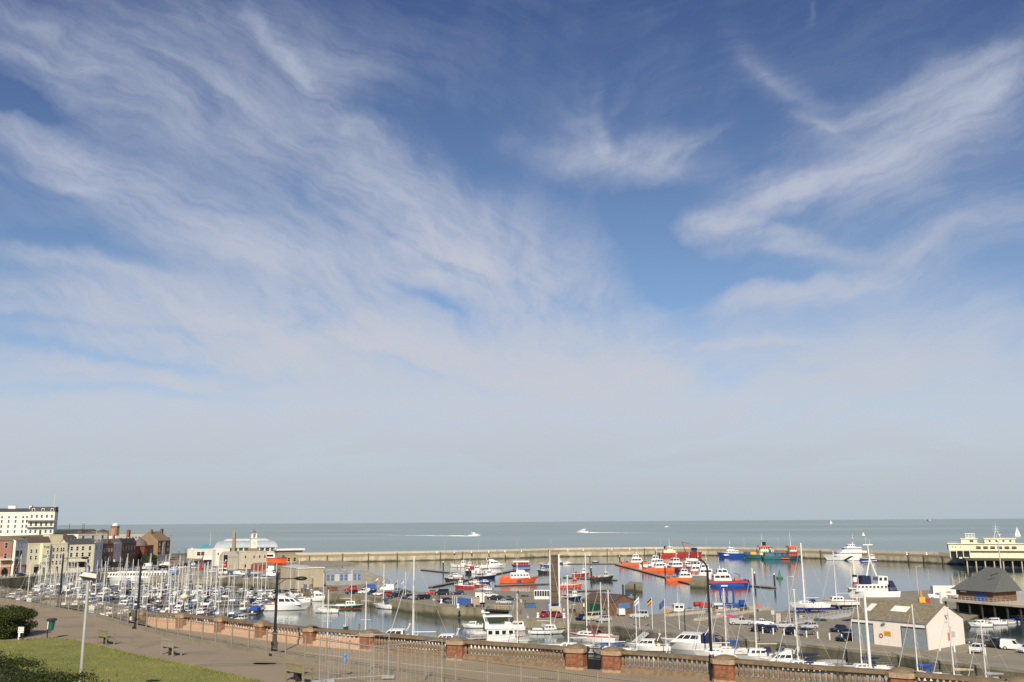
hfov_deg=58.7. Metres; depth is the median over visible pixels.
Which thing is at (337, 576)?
workshop
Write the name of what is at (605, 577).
fishing boat
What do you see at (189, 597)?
sailing yacht
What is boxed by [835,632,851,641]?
estate car
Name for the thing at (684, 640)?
motor cruiser
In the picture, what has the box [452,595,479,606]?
kiosk
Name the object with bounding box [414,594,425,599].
estate car
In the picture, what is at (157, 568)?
sailing yacht
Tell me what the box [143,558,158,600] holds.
sailing yacht
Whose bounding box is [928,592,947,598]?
pickup
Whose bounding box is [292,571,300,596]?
sailing yacht
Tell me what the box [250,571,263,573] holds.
dinghy
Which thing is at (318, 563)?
beach
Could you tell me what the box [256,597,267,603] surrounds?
motor cruiser
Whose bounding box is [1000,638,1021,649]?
van
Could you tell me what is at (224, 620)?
balustrade
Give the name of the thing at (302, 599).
motor cruiser
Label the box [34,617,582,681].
path repairs
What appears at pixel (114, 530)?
lift tower
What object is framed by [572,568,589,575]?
fishing boat
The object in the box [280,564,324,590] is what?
building
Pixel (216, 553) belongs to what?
white office
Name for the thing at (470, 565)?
fishing boat
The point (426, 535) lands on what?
wake
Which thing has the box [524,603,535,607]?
skip
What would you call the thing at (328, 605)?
sailing yacht
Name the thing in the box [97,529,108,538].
villa
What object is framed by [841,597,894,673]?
sailing yacht
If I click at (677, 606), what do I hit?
fishing boat
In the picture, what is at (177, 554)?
hill
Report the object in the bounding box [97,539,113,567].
brown brick house
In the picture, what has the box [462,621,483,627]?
motor cruiser
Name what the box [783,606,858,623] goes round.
gangway
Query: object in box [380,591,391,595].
hatchback car
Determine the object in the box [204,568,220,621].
sailing yacht
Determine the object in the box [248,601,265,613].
motor cruiser
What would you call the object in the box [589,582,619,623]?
sailing yacht
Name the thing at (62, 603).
sailing yacht
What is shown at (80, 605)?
sailing yacht
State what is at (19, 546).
pale blue house
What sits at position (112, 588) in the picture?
sailing yacht
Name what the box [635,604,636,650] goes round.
flagpole
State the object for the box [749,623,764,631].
hatchback car
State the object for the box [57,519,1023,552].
sea
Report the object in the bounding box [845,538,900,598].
standby vessel
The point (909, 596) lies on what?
slipway
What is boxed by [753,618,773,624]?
saloon car
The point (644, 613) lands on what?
offroader car
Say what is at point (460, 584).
fishing boat
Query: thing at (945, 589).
container
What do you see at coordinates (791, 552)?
supply ship
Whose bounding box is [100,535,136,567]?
ornate brick house
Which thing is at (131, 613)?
litter bin
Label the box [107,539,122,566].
lilac house
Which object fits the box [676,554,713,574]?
crew boat
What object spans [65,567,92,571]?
doors
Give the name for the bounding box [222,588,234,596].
motor cruiser
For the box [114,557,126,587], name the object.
sailing yacht
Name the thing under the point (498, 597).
hatchback car
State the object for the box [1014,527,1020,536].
sailing boat
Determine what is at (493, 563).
motor cruiser
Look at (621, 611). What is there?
van
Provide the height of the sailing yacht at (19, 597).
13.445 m
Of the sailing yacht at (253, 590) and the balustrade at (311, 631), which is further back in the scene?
the sailing yacht at (253, 590)
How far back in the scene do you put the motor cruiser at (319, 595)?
308.47 m
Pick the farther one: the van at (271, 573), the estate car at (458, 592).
the van at (271, 573)
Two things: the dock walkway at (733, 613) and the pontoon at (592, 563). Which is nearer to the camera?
the dock walkway at (733, 613)
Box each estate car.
[388,592,401,597]
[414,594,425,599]
[451,590,464,594]
[484,592,497,596]
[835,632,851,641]
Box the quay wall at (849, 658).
[567,623,1023,678]
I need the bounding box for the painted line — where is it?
[306,652,570,681]
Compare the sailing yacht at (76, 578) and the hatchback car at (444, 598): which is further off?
the sailing yacht at (76, 578)
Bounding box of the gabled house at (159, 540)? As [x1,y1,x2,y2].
[141,528,169,560]
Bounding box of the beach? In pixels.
[300,560,358,565]
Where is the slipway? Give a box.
[781,590,981,624]
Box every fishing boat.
[339,622,359,637]
[444,574,463,581]
[450,555,467,566]
[454,580,473,587]
[465,562,479,567]
[472,560,492,573]
[474,581,486,586]
[475,570,495,578]
[537,567,548,573]
[539,557,550,566]
[560,571,581,587]
[560,584,581,599]
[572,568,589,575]
[590,565,613,580]
[663,592,705,612]
[859,553,876,560]
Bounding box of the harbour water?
[1,556,1023,681]
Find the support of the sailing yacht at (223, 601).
on the harbour water
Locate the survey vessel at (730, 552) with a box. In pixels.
[717,542,743,557]
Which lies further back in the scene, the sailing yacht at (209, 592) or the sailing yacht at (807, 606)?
the sailing yacht at (209, 592)
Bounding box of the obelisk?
[231,530,235,550]
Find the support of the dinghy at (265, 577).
on the quay edge paving at (381, 597)
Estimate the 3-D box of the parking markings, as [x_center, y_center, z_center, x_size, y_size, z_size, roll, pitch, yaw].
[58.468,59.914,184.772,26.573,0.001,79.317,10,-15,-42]
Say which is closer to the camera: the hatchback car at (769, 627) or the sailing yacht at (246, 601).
the hatchback car at (769, 627)
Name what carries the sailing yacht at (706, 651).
on the harbour water
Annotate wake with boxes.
[341,534,463,535]
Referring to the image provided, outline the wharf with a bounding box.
[963,558,1023,567]
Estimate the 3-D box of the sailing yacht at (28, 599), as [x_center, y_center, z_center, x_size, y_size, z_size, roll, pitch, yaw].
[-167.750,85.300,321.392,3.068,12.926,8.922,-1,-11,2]
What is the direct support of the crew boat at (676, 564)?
on the harbour water
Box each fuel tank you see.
[693,602,701,606]
[699,603,707,608]
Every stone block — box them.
[625,581,642,591]
[690,575,706,587]
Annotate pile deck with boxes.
[939,591,1023,623]
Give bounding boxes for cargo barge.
[658,542,701,556]
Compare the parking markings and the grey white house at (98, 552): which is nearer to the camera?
the parking markings
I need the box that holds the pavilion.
[215,538,277,552]
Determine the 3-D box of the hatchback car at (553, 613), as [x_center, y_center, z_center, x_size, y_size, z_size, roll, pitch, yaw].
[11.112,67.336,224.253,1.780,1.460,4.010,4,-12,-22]
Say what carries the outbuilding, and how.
on the street
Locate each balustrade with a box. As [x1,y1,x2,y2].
[139,609,270,639]
[263,623,381,651]
[374,632,589,669]
[599,646,739,681]
[734,659,1023,681]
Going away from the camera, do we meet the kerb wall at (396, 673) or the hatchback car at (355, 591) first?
the kerb wall at (396, 673)
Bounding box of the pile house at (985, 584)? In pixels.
[951,567,1021,601]
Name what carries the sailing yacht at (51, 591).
on the harbour water
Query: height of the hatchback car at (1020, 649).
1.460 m
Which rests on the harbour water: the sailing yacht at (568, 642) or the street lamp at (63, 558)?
the sailing yacht at (568, 642)
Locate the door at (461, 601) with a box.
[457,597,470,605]
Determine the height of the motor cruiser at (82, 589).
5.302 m
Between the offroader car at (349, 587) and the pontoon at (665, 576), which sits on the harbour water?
the pontoon at (665, 576)
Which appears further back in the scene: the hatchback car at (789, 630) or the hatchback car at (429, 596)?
the hatchback car at (429, 596)
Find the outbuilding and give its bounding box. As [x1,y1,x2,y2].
[25,536,50,542]
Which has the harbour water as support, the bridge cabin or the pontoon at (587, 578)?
the pontoon at (587, 578)
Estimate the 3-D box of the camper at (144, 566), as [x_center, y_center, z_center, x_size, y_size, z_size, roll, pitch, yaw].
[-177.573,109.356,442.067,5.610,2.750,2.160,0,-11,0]
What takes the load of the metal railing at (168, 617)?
on the kerb wall at (396, 673)
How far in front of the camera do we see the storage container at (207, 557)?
545.41 m
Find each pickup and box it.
[729,616,752,624]
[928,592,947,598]
[981,637,1000,646]
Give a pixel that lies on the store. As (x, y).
(233, 556)
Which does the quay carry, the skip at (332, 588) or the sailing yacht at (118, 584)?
the skip at (332, 588)
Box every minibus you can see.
[434,588,448,594]
[583,611,600,620]
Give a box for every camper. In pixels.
[142,563,152,568]
[267,566,274,570]
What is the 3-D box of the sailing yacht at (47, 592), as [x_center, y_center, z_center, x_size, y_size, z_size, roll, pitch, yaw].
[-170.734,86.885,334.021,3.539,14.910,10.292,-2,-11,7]
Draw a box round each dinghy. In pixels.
[227,574,241,576]
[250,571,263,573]
[259,576,271,578]
[596,643,624,646]
[814,659,846,665]
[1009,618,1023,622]
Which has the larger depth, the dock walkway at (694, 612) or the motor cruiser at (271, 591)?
the motor cruiser at (271, 591)
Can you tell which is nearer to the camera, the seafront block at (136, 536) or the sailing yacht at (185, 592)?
the sailing yacht at (185, 592)
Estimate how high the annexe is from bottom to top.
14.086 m
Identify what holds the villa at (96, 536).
on the hill
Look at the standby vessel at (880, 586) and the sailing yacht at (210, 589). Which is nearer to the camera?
the standby vessel at (880, 586)
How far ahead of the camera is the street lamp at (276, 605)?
50.94 m
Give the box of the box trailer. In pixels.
[475,592,483,603]
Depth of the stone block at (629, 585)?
341.82 m
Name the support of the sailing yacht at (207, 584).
on the harbour water
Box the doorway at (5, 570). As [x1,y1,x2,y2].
[1,568,7,575]
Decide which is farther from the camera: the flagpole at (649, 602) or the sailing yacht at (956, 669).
the flagpole at (649, 602)
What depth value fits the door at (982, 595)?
240.01 m
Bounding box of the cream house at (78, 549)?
[60,538,94,571]
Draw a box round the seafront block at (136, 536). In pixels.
[119,534,144,540]
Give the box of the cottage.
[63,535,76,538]
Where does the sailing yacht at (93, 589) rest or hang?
on the harbour water
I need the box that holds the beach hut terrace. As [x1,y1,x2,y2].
[276,554,297,561]
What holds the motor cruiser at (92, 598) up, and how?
on the harbour water
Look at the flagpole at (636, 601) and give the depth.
200.90 m
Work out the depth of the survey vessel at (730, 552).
643.92 m
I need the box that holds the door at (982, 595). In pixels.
[974,591,986,601]
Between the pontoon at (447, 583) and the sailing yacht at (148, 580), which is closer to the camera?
the sailing yacht at (148, 580)
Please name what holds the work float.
on the harbour water
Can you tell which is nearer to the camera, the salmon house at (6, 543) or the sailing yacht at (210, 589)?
the sailing yacht at (210, 589)
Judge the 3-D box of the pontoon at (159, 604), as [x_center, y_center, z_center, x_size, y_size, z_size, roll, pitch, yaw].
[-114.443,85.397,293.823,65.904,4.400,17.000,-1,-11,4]
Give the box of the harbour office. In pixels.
[946,526,1023,558]
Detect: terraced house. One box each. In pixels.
[0,505,32,535]
[26,507,57,534]
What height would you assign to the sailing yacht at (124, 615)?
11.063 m
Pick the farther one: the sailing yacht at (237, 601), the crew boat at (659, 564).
the crew boat at (659, 564)
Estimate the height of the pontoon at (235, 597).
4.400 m
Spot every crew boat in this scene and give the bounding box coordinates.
[619,553,648,565]
[639,551,668,567]
[642,554,674,571]
[666,553,689,570]
[666,564,692,581]
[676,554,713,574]
[683,554,691,566]
[691,558,715,576]
[700,560,749,586]
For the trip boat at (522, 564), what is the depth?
518.38 m
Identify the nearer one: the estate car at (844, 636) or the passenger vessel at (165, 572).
the estate car at (844, 636)
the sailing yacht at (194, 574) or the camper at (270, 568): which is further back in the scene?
the camper at (270, 568)
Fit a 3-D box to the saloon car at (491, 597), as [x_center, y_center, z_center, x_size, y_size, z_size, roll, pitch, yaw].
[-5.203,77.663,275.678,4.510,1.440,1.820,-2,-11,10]
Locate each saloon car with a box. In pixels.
[397,589,410,592]
[487,595,496,599]
[496,599,511,603]
[505,595,517,599]
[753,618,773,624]
[772,621,793,626]
[795,627,815,635]
[829,624,849,631]
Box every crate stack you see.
[304,584,312,588]
[796,612,806,618]
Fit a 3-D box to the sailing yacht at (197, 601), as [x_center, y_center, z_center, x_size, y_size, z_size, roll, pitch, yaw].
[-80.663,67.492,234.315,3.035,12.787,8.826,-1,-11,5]
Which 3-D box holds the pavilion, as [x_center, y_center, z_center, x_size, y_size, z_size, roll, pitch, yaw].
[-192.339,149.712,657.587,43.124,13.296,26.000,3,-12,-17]
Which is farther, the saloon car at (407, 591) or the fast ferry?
the fast ferry
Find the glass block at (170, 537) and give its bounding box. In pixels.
[166,535,172,557]
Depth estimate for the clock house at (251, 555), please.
472.82 m
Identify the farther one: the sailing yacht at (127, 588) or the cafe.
the cafe
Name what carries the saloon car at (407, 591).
on the quay
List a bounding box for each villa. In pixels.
[67,534,107,540]
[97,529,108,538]
[109,536,124,538]
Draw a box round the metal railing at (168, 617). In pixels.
[0,586,656,681]
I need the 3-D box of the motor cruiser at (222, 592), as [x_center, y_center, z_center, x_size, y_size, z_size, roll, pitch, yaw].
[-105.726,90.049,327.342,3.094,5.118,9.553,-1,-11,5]
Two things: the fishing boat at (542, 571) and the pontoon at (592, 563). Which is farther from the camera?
the pontoon at (592, 563)
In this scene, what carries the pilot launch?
on the harbour water
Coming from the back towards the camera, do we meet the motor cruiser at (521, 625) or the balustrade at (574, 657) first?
the motor cruiser at (521, 625)
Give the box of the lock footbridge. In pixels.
[485,604,510,620]
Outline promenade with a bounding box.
[0,601,711,681]
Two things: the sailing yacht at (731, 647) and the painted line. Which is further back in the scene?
the sailing yacht at (731, 647)
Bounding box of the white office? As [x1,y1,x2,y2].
[212,549,229,565]
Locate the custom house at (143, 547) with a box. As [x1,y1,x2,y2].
[126,529,153,564]
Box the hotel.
[26,543,67,573]
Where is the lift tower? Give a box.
[110,523,119,535]
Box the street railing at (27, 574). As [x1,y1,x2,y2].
[0,567,119,576]
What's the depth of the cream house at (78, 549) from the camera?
421.03 m
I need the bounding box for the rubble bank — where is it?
[325,570,388,585]
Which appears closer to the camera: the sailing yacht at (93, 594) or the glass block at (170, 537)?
the sailing yacht at (93, 594)
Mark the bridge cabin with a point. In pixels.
(547, 605)
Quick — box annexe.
[43,535,62,542]
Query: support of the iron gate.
on the promenade
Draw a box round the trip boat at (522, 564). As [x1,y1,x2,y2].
[511,561,529,567]
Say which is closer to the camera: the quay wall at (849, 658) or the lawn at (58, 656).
the lawn at (58, 656)
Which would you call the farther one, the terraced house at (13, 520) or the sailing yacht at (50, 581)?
the terraced house at (13, 520)
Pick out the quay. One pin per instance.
(1013, 657)
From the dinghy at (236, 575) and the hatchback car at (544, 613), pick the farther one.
the dinghy at (236, 575)
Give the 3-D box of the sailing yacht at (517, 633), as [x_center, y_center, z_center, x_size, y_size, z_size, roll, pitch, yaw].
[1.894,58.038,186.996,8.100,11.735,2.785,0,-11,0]
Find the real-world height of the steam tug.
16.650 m
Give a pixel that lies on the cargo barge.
(669, 551)
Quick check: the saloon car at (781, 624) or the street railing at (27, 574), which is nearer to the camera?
the saloon car at (781, 624)
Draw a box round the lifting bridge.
[547,554,560,612]
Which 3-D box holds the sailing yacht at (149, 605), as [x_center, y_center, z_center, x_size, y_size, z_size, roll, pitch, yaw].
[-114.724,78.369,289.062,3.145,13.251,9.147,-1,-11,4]
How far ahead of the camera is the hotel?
406.62 m
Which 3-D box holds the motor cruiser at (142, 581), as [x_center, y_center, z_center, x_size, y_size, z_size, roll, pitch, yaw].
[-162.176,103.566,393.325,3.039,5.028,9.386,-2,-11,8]
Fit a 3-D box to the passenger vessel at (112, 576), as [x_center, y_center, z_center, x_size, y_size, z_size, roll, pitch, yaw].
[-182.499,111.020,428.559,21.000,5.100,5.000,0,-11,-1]
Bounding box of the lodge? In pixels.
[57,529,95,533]
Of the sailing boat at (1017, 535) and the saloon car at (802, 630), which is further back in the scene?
the sailing boat at (1017, 535)
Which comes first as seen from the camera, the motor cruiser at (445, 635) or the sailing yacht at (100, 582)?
the motor cruiser at (445, 635)
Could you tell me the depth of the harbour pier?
635.90 m
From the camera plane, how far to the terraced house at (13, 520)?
540.15 m
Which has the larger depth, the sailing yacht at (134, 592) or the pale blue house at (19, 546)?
the pale blue house at (19, 546)
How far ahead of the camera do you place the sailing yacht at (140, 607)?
272.91 m
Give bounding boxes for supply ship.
[742,535,773,557]
[761,534,800,559]
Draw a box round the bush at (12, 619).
[0,604,38,639]
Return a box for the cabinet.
[775,613,780,622]
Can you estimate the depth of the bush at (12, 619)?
59.13 m
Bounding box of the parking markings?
[631,620,1005,663]
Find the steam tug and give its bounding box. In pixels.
[218,552,231,575]
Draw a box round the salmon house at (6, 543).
[0,537,12,575]
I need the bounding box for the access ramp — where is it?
[631,624,649,642]
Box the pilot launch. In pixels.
[170,566,178,574]
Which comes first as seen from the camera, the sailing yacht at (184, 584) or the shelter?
the shelter
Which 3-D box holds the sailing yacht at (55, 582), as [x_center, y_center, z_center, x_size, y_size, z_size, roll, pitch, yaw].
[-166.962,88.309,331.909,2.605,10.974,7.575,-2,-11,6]
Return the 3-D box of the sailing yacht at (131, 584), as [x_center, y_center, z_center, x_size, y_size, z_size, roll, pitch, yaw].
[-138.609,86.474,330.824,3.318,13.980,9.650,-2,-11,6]
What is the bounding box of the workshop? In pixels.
[323,568,361,585]
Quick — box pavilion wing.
[273,548,304,554]
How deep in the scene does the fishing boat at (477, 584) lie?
372.43 m
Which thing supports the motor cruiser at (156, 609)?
on the harbour water
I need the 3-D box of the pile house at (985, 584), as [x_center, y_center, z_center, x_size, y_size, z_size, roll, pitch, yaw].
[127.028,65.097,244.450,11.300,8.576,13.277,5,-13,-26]
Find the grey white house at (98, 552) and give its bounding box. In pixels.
[93,542,102,570]
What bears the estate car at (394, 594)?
on the quay
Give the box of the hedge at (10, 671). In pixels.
[0,649,117,681]
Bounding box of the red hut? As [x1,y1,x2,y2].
[251,562,274,571]
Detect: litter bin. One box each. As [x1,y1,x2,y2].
[46,618,56,637]
[129,611,135,622]
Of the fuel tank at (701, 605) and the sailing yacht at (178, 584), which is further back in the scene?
the sailing yacht at (178, 584)
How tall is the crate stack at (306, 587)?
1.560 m
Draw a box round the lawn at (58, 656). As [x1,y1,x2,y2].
[0,638,256,681]
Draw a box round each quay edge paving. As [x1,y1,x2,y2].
[241,578,489,608]
[511,614,1023,670]
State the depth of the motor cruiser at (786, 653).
163.99 m
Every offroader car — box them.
[343,585,356,590]
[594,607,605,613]
[629,610,648,617]
[965,634,992,643]
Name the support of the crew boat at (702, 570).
on the harbour water
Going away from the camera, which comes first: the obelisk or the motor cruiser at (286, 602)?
the motor cruiser at (286, 602)
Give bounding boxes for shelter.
[534,590,549,598]
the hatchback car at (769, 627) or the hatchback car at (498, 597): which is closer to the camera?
the hatchback car at (769, 627)
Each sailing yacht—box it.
[0,556,9,593]
[16,562,33,600]
[26,568,42,600]
[33,555,49,591]
[34,554,49,586]
[38,559,52,596]
[43,564,54,588]
[45,569,58,596]
[46,570,56,592]
[51,564,61,590]
[56,558,67,587]
[61,566,74,607]
[63,557,77,587]
[63,559,74,593]
[65,565,80,596]
[70,560,80,588]
[70,567,84,607]
[71,572,82,602]
[78,569,85,599]
[85,565,98,592]
[89,561,109,609]
[89,562,100,596]
[92,563,103,584]
[101,558,114,590]
[113,567,122,596]
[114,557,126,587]
[117,578,128,617]
[119,558,133,600]
[120,559,134,595]
[121,561,133,589]
[122,556,130,584]
[127,569,140,615]
[131,570,145,602]
[134,572,147,609]
[141,556,153,590]
[141,567,156,608]
[141,574,155,616]
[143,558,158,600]
[152,565,163,589]
[155,571,168,603]
[156,571,168,599]
[159,572,173,612]
[162,575,173,617]
[163,555,176,591]
[165,564,173,587]
[168,567,181,606]
[169,575,180,612]
[172,555,182,588]
[173,560,185,593]
[178,560,191,599]
[178,565,190,602]
[179,573,188,612]
[183,558,195,593]
[185,570,195,607]
[189,568,196,596]
[191,561,204,603]
[192,578,207,621]
[197,565,213,615]
[199,563,210,595]
[200,569,213,603]
[201,556,214,594]
[201,561,214,599]
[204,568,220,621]
[212,561,217,588]
[215,579,226,615]
[216,562,226,591]
[216,569,227,603]
[223,573,237,625]
[228,577,240,616]
[229,561,241,603]
[239,567,251,612]
[241,576,249,603]
[247,562,256,593]
[249,565,260,600]
[257,561,268,596]
[257,562,264,592]
[268,565,279,596]
[281,561,303,596]
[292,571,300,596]
[312,575,339,612]
[323,589,331,635]
[332,570,362,608]
[360,581,370,629]
[374,564,393,608]
[390,556,446,650]
[503,599,540,651]
[528,551,565,633]
[547,575,600,653]
[569,554,618,642]
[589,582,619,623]
[593,590,635,655]
[693,585,742,656]
[712,589,747,652]
[734,568,787,659]
[776,589,834,671]
[789,543,830,613]
[822,554,859,610]
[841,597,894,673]
[898,605,947,681]
[933,607,982,681]
[968,620,1008,677]
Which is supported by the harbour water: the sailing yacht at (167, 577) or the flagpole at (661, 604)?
the sailing yacht at (167, 577)
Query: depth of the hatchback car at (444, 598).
267.86 m
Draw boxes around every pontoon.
[7,586,284,592]
[25,592,298,599]
[52,582,183,586]
[56,599,255,606]
[116,607,257,616]
[420,561,456,573]
[428,567,519,587]
[495,583,548,585]
[563,567,617,580]
[566,589,610,591]
[568,555,616,563]
[615,555,689,583]
[750,571,775,587]
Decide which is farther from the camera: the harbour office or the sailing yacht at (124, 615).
the harbour office
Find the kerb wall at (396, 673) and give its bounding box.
[0,598,471,681]
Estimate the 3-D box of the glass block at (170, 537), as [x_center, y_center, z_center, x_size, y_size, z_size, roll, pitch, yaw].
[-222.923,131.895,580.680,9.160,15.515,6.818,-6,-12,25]
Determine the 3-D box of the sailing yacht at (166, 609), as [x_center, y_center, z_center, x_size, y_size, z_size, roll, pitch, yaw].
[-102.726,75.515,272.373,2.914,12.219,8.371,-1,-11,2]
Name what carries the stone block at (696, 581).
in the harbour water
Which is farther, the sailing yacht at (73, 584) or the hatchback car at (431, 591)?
the sailing yacht at (73, 584)
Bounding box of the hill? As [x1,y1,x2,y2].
[0,533,186,555]
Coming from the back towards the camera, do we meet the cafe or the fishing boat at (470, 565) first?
the cafe
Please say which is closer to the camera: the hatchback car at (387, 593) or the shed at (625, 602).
the shed at (625, 602)
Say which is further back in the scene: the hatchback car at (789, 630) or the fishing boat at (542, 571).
the fishing boat at (542, 571)
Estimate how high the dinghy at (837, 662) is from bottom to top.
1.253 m
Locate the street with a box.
[0,556,211,589]
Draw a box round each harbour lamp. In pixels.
[482,568,487,605]
[787,576,793,622]
[997,539,1001,567]
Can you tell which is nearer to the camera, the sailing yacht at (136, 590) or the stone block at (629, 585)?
the sailing yacht at (136, 590)
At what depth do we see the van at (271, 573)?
404.33 m
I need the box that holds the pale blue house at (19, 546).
[9,537,27,575]
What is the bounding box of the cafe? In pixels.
[187,544,229,558]
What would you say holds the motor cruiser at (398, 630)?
on the harbour water
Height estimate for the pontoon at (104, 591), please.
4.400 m
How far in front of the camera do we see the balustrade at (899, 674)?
38.86 m
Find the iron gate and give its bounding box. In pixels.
[587,645,601,668]
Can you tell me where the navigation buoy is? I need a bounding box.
[918,590,929,602]
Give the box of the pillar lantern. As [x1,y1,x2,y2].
[180,593,188,612]
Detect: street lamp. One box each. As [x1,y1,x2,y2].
[57,553,88,607]
[78,572,98,681]
[132,558,167,628]
[269,571,306,655]
[686,558,713,680]
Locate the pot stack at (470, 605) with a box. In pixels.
[465,603,473,606]
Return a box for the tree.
[139,553,158,564]
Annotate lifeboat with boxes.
[266,553,286,564]
[499,558,537,582]
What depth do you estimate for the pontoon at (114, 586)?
387.09 m
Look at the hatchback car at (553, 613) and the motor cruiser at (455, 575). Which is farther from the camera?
the motor cruiser at (455, 575)
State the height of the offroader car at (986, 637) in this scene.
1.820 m
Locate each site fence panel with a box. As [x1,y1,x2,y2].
[312,637,371,681]
[321,633,394,681]
[373,639,442,681]
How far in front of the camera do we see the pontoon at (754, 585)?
356.01 m
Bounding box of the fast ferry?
[823,535,866,559]
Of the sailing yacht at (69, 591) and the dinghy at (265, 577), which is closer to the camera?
the sailing yacht at (69, 591)
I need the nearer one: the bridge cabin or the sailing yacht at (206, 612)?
the bridge cabin
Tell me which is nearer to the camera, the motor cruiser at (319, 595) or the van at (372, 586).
the motor cruiser at (319, 595)
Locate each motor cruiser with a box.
[6,588,24,598]
[73,583,85,592]
[74,578,91,584]
[84,594,97,603]
[96,588,113,600]
[100,606,116,616]
[118,595,136,608]
[131,577,144,584]
[148,607,159,611]
[153,586,169,595]
[165,577,176,584]
[170,591,180,600]
[172,602,187,610]
[192,584,205,593]
[198,596,216,611]
[211,586,223,596]
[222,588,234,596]
[235,613,248,619]
[238,588,246,593]
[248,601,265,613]
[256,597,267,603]
[257,589,281,594]
[260,593,311,610]
[298,597,311,601]
[305,589,324,600]
[383,623,419,639]
[426,628,459,637]
[448,573,463,577]
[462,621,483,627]
[479,586,492,589]
[480,558,506,567]
[502,616,528,630]
[626,631,670,651]
[660,627,721,649]
[758,647,806,661]
[968,619,993,626]
[984,617,1007,624]
[1005,619,1014,623]
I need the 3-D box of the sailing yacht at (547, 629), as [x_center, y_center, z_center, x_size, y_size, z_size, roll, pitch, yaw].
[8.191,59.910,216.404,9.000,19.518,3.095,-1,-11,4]
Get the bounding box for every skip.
[327,587,337,590]
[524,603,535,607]
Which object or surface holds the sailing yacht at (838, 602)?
on the slipway
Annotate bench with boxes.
[96,628,115,644]
[161,638,182,656]
[284,661,313,681]
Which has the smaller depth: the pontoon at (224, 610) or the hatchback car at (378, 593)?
the pontoon at (224, 610)
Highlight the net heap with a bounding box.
[813,618,827,620]
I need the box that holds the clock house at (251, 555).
[236,530,266,568]
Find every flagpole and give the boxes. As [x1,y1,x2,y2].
[634,597,639,627]
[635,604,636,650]
[647,597,652,628]
[659,599,666,652]
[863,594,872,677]
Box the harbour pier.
[295,547,964,564]
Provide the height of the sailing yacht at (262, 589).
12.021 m
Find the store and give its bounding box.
[219,551,238,569]
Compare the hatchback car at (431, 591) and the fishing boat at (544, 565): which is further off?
the fishing boat at (544, 565)
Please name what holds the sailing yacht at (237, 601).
on the harbour water
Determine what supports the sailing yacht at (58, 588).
on the harbour water
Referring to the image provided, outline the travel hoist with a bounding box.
[710,583,746,608]
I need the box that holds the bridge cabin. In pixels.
[546,602,560,609]
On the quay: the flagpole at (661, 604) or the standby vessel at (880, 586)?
the flagpole at (661, 604)
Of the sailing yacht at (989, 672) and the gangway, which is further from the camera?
the gangway
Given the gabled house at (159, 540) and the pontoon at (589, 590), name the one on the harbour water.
the pontoon at (589, 590)
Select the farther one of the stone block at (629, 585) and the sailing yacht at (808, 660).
the stone block at (629, 585)
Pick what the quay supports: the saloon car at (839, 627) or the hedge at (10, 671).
the saloon car at (839, 627)
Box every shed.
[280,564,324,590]
[582,592,633,615]
[849,599,964,649]
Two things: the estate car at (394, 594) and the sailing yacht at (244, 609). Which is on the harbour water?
the sailing yacht at (244, 609)
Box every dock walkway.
[665,602,753,615]
[694,603,771,620]
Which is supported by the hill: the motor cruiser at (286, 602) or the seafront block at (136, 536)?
the seafront block at (136, 536)
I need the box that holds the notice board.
[18,627,23,639]
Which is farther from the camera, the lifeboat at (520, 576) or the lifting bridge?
the lifeboat at (520, 576)
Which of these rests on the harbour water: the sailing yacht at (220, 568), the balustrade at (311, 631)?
the sailing yacht at (220, 568)
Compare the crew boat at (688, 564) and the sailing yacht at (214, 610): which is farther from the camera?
the crew boat at (688, 564)
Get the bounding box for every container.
[203,555,211,561]
[930,585,955,594]
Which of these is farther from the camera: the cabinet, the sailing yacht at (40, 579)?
the sailing yacht at (40, 579)
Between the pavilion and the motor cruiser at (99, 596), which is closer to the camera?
the motor cruiser at (99, 596)
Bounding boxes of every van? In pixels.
[266,571,275,575]
[358,588,369,593]
[361,584,375,589]
[380,584,394,590]
[617,608,625,615]
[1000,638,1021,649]
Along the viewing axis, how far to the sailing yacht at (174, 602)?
287.18 m
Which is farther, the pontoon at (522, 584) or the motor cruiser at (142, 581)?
the motor cruiser at (142, 581)
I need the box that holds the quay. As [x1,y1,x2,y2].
[150,559,1023,672]
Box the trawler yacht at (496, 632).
[467,606,530,648]
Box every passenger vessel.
[107,571,138,580]
[136,570,167,581]
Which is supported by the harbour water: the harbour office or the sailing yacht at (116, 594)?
the sailing yacht at (116, 594)
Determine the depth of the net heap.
211.87 m
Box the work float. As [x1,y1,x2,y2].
[622,584,637,597]
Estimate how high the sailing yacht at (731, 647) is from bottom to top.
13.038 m
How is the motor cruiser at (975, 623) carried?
on the harbour water
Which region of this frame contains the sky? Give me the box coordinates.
[0,0,1023,524]
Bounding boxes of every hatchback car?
[345,589,357,593]
[371,591,382,595]
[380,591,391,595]
[422,594,431,598]
[425,589,435,593]
[436,597,448,601]
[495,595,507,599]
[539,610,549,617]
[551,611,562,617]
[575,613,585,620]
[594,615,611,621]
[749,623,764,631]
[761,624,777,632]
[782,626,798,634]
[798,621,818,628]
[839,628,851,634]
[970,643,982,652]
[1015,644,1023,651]

